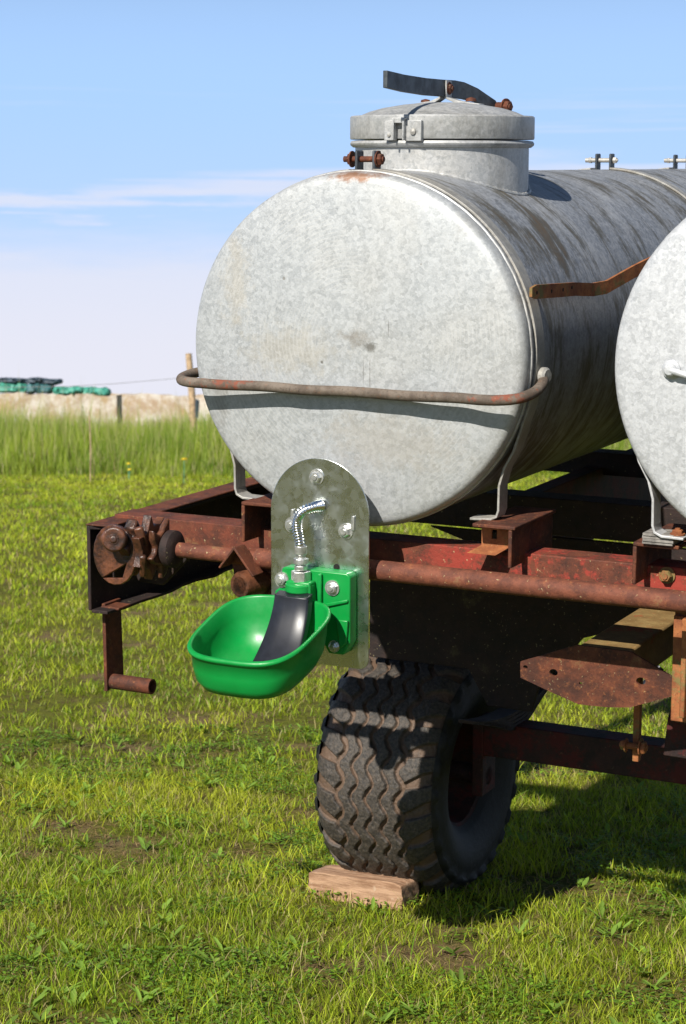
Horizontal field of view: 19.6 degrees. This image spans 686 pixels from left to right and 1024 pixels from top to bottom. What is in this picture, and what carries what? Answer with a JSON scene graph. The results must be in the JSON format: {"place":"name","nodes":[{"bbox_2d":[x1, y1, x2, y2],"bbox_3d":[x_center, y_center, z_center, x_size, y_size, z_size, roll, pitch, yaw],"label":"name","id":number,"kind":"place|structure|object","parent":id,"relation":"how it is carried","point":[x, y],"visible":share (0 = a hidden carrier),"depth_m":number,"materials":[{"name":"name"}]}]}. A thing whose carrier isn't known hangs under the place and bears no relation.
{"place":"outdoors","nodes":[
{"label":"outdoors","id":0,"kind":"place"},
{"bbox_2d":[0,392,121,427],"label":"stone wall","id":1,"kind":"structure","parent":0,"point":[109,405],"depth_m":50.44,"materials":[{"name":"beige stone"}]},
{"bbox_2d":[0,382,27,392],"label":"sandbag","id":2,"kind":"object","parent":1,"relation":"on","point":[18,387],"visible":0.88,"depth_m":50.48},
{"bbox_2d":[0,377,27,382],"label":"sandbag","id":3,"kind":"object","parent":2,"relation":"on","point":[11,380],"visible":0.97,"depth_m":50.47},
{"bbox_2d":[26,383,54,393],"bbox_3d":[-7.750,-3.169,50.818,0.734,0.323,0.812,0,4,0],"label":"sandbag","id":4,"kind":"object","parent":1,"relation":"on","point":[31,388],"visible":0.89,"depth_m":50.49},
{"bbox_2d":[26,377,62,384],"bbox_3d":[-7.650,-3.350,50.800,0.972,0.197,0.826,2,4,0],"label":"sandbag","id":5,"kind":"object","parent":4,"relation":"on","point":[39,380],"visible":1,"depth_m":50.48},
{"bbox_2d":[53,386,82,394],"bbox_3d":[-6.996,-3.094,50.717,0.842,0.248,0.833,-1,4,0],"label":"sandbag","id":6,"kind":"object","parent":1,"relation":"on","point":[69,390],"visible":0.91,"depth_m":50.39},
{"bbox_2d":[82,386,110,395],"bbox_3d":[-6.335,-3.086,50.811,0.810,0.267,0.828,3,4,0],"label":"sandbag","id":7,"kind":"object","parent":1,"relation":"on","point":[104,391],"visible":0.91,"depth_m":50.48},
{"bbox_2d":[111,393,209,430],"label":"stone wall","id":8,"kind":"structure","parent":0,"point":[153,401],"depth_m":61.93,"materials":[{"name":"beige stone"}]},
{"bbox_2d":[0,470,685,1023],"bbox_3d":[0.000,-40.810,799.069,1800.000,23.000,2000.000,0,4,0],"label":"ground","id":9,"kind":"structure","parent":0,"point":[66,744],"depth_m":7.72,"materials":[{"name":"green plant"}]},
{"bbox_2d":[89,411,90,480],"bbox_3d":[-4.360,-1.134,34.202,0.042,1.221,0.022,0,4,0],"label":"thin stake","id":10,"kind":"object","parent":9,"relation":"on","point":[90,444],"visible":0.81,"depth_m":34.19,"materials":[{"name":"grey wood"}]},
{"bbox_2d":[185,353,198,436],"bbox_3d":[-3.142,-2.200,41.931,0.351,2.309,0.220,2,4,30],"label":"fence post","id":11,"kind":"object","parent":9,"relation":"on","point":[193,403],"visible":0.6,"depth_m":41.86,"materials":[{"name":"brown wood"}]},
{"bbox_2d":[0,378,175,387],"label":"fence wire","id":12,"kind":"object","parent":11,"relation":"attached to","point":[86,385],"visible":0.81,"depth_m":42.93,"materials":[{"name":"grey metal"}]},
{"bbox_2d":[0,367,631,478],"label":"tall grass","id":13,"kind":"structure","parent":9,"relation":"on","point":[28,447],"depth_m":38.31,"materials":[{"name":"green plant"}]},
{"bbox_2d":[0,722,685,1023],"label":"clover and weeds","id":14,"kind":"object","parent":9,"relation":"on","point":[617,927],"visible":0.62,"depth_m":6.59,"materials":[{"name":"green plant"}]},
{"bbox_2d":[308,865,418,910],"bbox_3d":[0.070,1.287,6.818,0.375,0.096,0.126,2,5,31],"label":"wooden block","id":15,"kind":"object","parent":9,"relation":"on","point":[361,885],"depth_m":6.76,"materials":[{"name":"brown wood"}]},
{"bbox_2d":[86,448,685,893],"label":"tanker trailer","id":16,"kind":"object","parent":9,"relation":"on","point":[432,734],"visible":0.88,"depth_m":6.55,"materials":[{"name":"red paint"}]},
{"bbox_2d":[187,458,368,698],"bbox_3d":[-0.171,0.169,5.487,0.393,0.608,0.540,5,11,26],"label":"drinking bowl","id":17,"kind":"object","parent":16,"relation":"attached to","point":[300,622],"visible":1,"depth_m":5.54,"materials":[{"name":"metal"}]},
{"bbox_2d":[176,70,685,525],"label":"water tank","id":18,"kind":"object","parent":16,"relation":"on","point":[416,313],"visible":0.94,"depth_m":5.58,"materials":[{"name":"metal"}]},
{"bbox_2d":[615,218,685,540],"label":"water tank","id":19,"kind":"object","parent":16,"relation":"on","point":[650,368],"visible":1,"depth_m":5.07,"materials":[{"name":"metal"}]},
{"bbox_2d":[642,528,680,545],"bbox_3d":[0.848,0.066,5.267,0.086,0.029,0.083,5,11,26],"label":"packing board","id":20,"kind":"object","parent":16,"relation":"on","point":[649,536],"visible":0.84,"depth_m":5.24,"materials":[{"name":"grey wood"}]},
{"bbox_2d":[0,0,685,395],"label":"sky","id":21,"kind":"structure","parent":0,"point":[137,136],"materials":[{"name":"blue"}]}
]}

